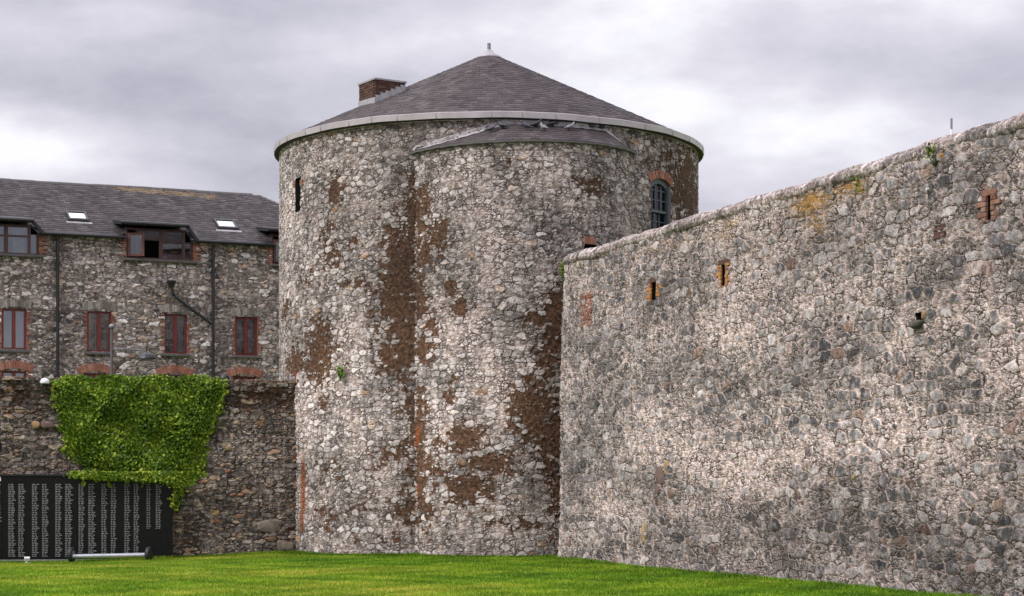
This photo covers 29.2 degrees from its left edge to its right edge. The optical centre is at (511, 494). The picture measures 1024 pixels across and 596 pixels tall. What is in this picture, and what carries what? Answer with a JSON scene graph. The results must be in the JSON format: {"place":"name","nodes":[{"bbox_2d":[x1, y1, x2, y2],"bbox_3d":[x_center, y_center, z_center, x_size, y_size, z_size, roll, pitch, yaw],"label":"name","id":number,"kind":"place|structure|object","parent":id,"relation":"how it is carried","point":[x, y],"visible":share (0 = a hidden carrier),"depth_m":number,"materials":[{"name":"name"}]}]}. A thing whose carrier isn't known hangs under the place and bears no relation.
{"place":"outdoors","nodes":[
{"label":"outdoors","id":0,"kind":"place"},
{"bbox_2d":[0,178,278,379],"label":"stone building","id":1,"kind":"structure","parent":0,"point":[178,282],"depth_m":72.56,"materials":[{"name":"stone"}]},
{"bbox_2d":[0,299,31,352],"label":"window","id":2,"kind":"structure","parent":1,"relation":"in","point":[14,322],"depth_m":70.48,"materials":[{"name":"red glass"}]},
{"bbox_2d":[0,360,34,376],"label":"window","id":3,"kind":"structure","parent":1,"relation":"in","point":[14,364],"depth_m":70.38,"materials":[{"name":"red brick"}]},
{"bbox_2d":[76,363,115,377],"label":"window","id":4,"kind":"structure","parent":1,"relation":"in","point":[98,367],"depth_m":71.42,"materials":[{"name":"red brick"}]},
{"bbox_2d":[82,301,116,354],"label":"window","id":5,"kind":"structure","parent":1,"relation":"in","point":[97,323],"depth_m":71.64,"materials":[{"name":"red glass"}]},
{"bbox_2d":[155,365,194,377],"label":"brick arch","id":6,"kind":"structure","parent":1,"relation":"in","point":[174,369],"depth_m":72.54,"materials":[{"name":"red brick"}]},
{"bbox_2d":[159,304,192,356],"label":"window","id":7,"kind":"structure","parent":1,"relation":"in","point":[177,326],"depth_m":72.75,"materials":[{"name":"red glass"}]},
{"bbox_2d":[225,367,262,379],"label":"brick arch","id":8,"kind":"structure","parent":1,"relation":"in","point":[239,370],"depth_m":73.56,"materials":[{"name":"red brick"}]},
{"bbox_2d":[230,307,261,357],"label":"window","id":9,"kind":"structure","parent":1,"relation":"in","point":[246,342],"depth_m":73.72,"materials":[{"name":"red wood"}]},
{"bbox_2d":[0,550,993,595],"bbox_3d":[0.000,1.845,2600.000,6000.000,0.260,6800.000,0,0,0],"label":"lawn","id":10,"kind":"structure","parent":0,"point":[375,573],"depth_m":39.30,"materials":[{"name":"green plant"}]},
{"bbox_2d":[0,474,173,561],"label":"memorial wall","id":11,"kind":"structure","parent":10,"relation":"on","point":[50,517],"depth_m":55.92,"materials":[{"name":"black stone"}]},
{"bbox_2d":[67,547,152,561],"bbox_3d":[-11.332,1.686,55.385,2.383,0.430,0.422,0,0,-11],"label":"wheeled bar","id":12,"kind":"object","parent":10,"relation":"on","point":[72,555],"visible":0.94,"depth_m":55.32,"materials":[{"name":"metal"}]},
{"bbox_2d":[0,376,296,555],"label":"wall","id":13,"kind":"structure","parent":10,"relation":"on","point":[241,497],"depth_m":57.20,"materials":[{"name":"stone"}]},
{"bbox_2d":[40,378,49,386],"bbox_3d":[-13.353,-3.203,56.059,0.260,0.240,0.423,0,0,-21],"label":"dome camera","id":14,"kind":"object","parent":13,"relation":"attached to","point":[44,382],"visible":1,"depth_m":55.90,"materials":[{"name":"white paint"}]},
{"bbox_2d":[109,324,156,374],"bbox_3d":[-11.576,-1.649,59.793,1.560,7.155,0.608,0,0,11],"label":"lamp post","id":15,"kind":"object","parent":13,"relation":"on","point":[145,355],"visible":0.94,"depth_m":59.89,"materials":[{"name":"metal"}]},
{"bbox_2d":[48,374,228,511],"bbox_3d":[-10.685,-1.499,56.334,5.150,4.025,0.793,0,0,-11],"label":"ivy","id":16,"kind":"object","parent":13,"relation":"attached to","point":[108,427],"visible":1,"depth_m":56.50,"materials":[{"name":"green plant"}]},
{"bbox_2d":[221,374,229,379],"bbox_3d":[-8.418,-3.415,57.455,0.360,0.230,0.360,0,0,0],"label":"bulkhead lamp","id":17,"kind":"object","parent":13,"relation":"on","point":[224,376],"visible":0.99,"depth_m":57.34,"materials":[{"name":"black metal"}]},
{"bbox_2d":[273,43,703,555],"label":"round tower","id":18,"kind":"structure","parent":10,"relation":"on","point":[432,232],"depth_m":54.62,"materials":[{"name":"stone"}]},
{"bbox_2d":[334,364,344,380],"bbox_3d":[-4.882,-3.502,55.654,0.415,0.597,0.227,0,0,23],"label":"fern","id":19,"kind":"object","parent":18,"relation":"attached to","point":[339,372],"visible":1,"depth_m":55.62,"materials":[{"name":"green plant"}]},
{"bbox_2d":[484,123,496,131],"bbox_3d":[-0.589,-10.075,53.880,0.399,0.263,0.139,0,0,-17],"label":"pigeon","id":20,"kind":"object","parent":18,"relation":"on","point":[490,128],"visible":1,"depth_m":53.84,"materials":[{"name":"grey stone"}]},
{"bbox_2d":[497,120,508,128],"bbox_3d":[-0.258,-10.185,53.967,0.399,0.263,0.139,0,0,31],"label":"pigeon","id":21,"kind":"object","parent":18,"relation":"on","point":[501,125],"visible":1,"depth_m":53.92,"materials":[{"name":"grey"}]},
{"bbox_2d":[520,120,533,127],"bbox_3d":[0.405,-10.155,53.904,0.399,0.263,0.139,0,0,-9],"label":"pigeon","id":22,"kind":"object","parent":18,"relation":"on","point":[525,125],"visible":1,"depth_m":53.86,"materials":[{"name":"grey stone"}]},
{"bbox_2d":[530,118,541,126],"bbox_3d":[0.654,-10.273,54.204,0.399,0.263,0.139,0,0,-11],"label":"pigeon","id":23,"kind":"object","parent":18,"relation":"on","point":[535,123],"visible":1,"depth_m":54.16,"materials":[{"name":"grey"}]},
{"bbox_2d":[540,122,547,128],"bbox_3d":[0.877,-10.128,53.943,0.139,0.263,0.399,0,0,-36],"label":"pigeon","id":24,"kind":"object","parent":18,"relation":"on","point":[542,126],"visible":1,"depth_m":53.90,"materials":[{"name":"white"}]},
{"bbox_2d":[545,119,557,126],"bbox_3d":[1.113,-10.329,54.439,0.399,0.263,0.139,0,0,-23],"label":"pigeon","id":25,"kind":"object","parent":18,"relation":"on","point":[553,122],"visible":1,"depth_m":54.39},
{"bbox_2d":[564,122,574,130],"bbox_3d":[1.591,-10.219,54.371,0.399,0.263,0.139,0,0,-40],"label":"pigeon","id":26,"kind":"object","parent":18,"relation":"on","point":[569,126],"visible":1,"depth_m":54.34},
{"bbox_2d":[647,169,672,228],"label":"sash window","id":27,"kind":"structure","parent":18,"relation":"in","point":[660,191],"depth_m":56.83,"materials":[{"name":"glass"}]},
{"bbox_2d":[558,112,1023,595],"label":"curtain wall","id":28,"kind":"structure","parent":10,"relation":"on","point":[817,379],"depth_m":37.74,"materials":[{"name":"stone"}]},
{"bbox_2d":[558,257,564,283],"bbox_3d":[1.427,-6.074,53.413,0.408,0.778,0.197,0,0,-20],"label":"moss clump","id":29,"kind":"object","parent":28,"relation":"attached to","point":[562,268],"visible":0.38,"depth_m":53.35,"materials":[{"name":"green plant"}]},
{"bbox_2d":[850,166,862,193],"bbox_3d":[6.352,-5.821,36.199,0.134,0.561,0.425,0,0,-16],"label":"weed","id":30,"kind":"object","parent":28,"relation":"attached to","point":[857,180],"depth_m":36.16,"materials":[{"name":"green plant"}]},
{"bbox_2d":[925,143,934,162],"bbox_3d":[7.178,-5.868,33.671,0.144,0.381,0.292,0,0,-22],"label":"weed","id":31,"kind":"object","parent":28,"relation":"attached to","point":[929,150],"depth_m":33.66,"materials":[{"name":"green plant"}]},
{"bbox_2d":[950,118,952,134],"bbox_3d":[7.733,-6.314,34.534,0.056,0.615,0.053,0,0,0],"label":"mast","id":32,"kind":"object","parent":28,"relation":"on","point":[951,126],"visible":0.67,"depth_m":34.52,"materials":[{"name":"white metal"}]},
{"bbox_2d":[0,0,1023,212],"label":"sky","id":33,"kind":"structure","parent":0,"point":[776,95],"materials":[{"name":"grey"}]}
]}

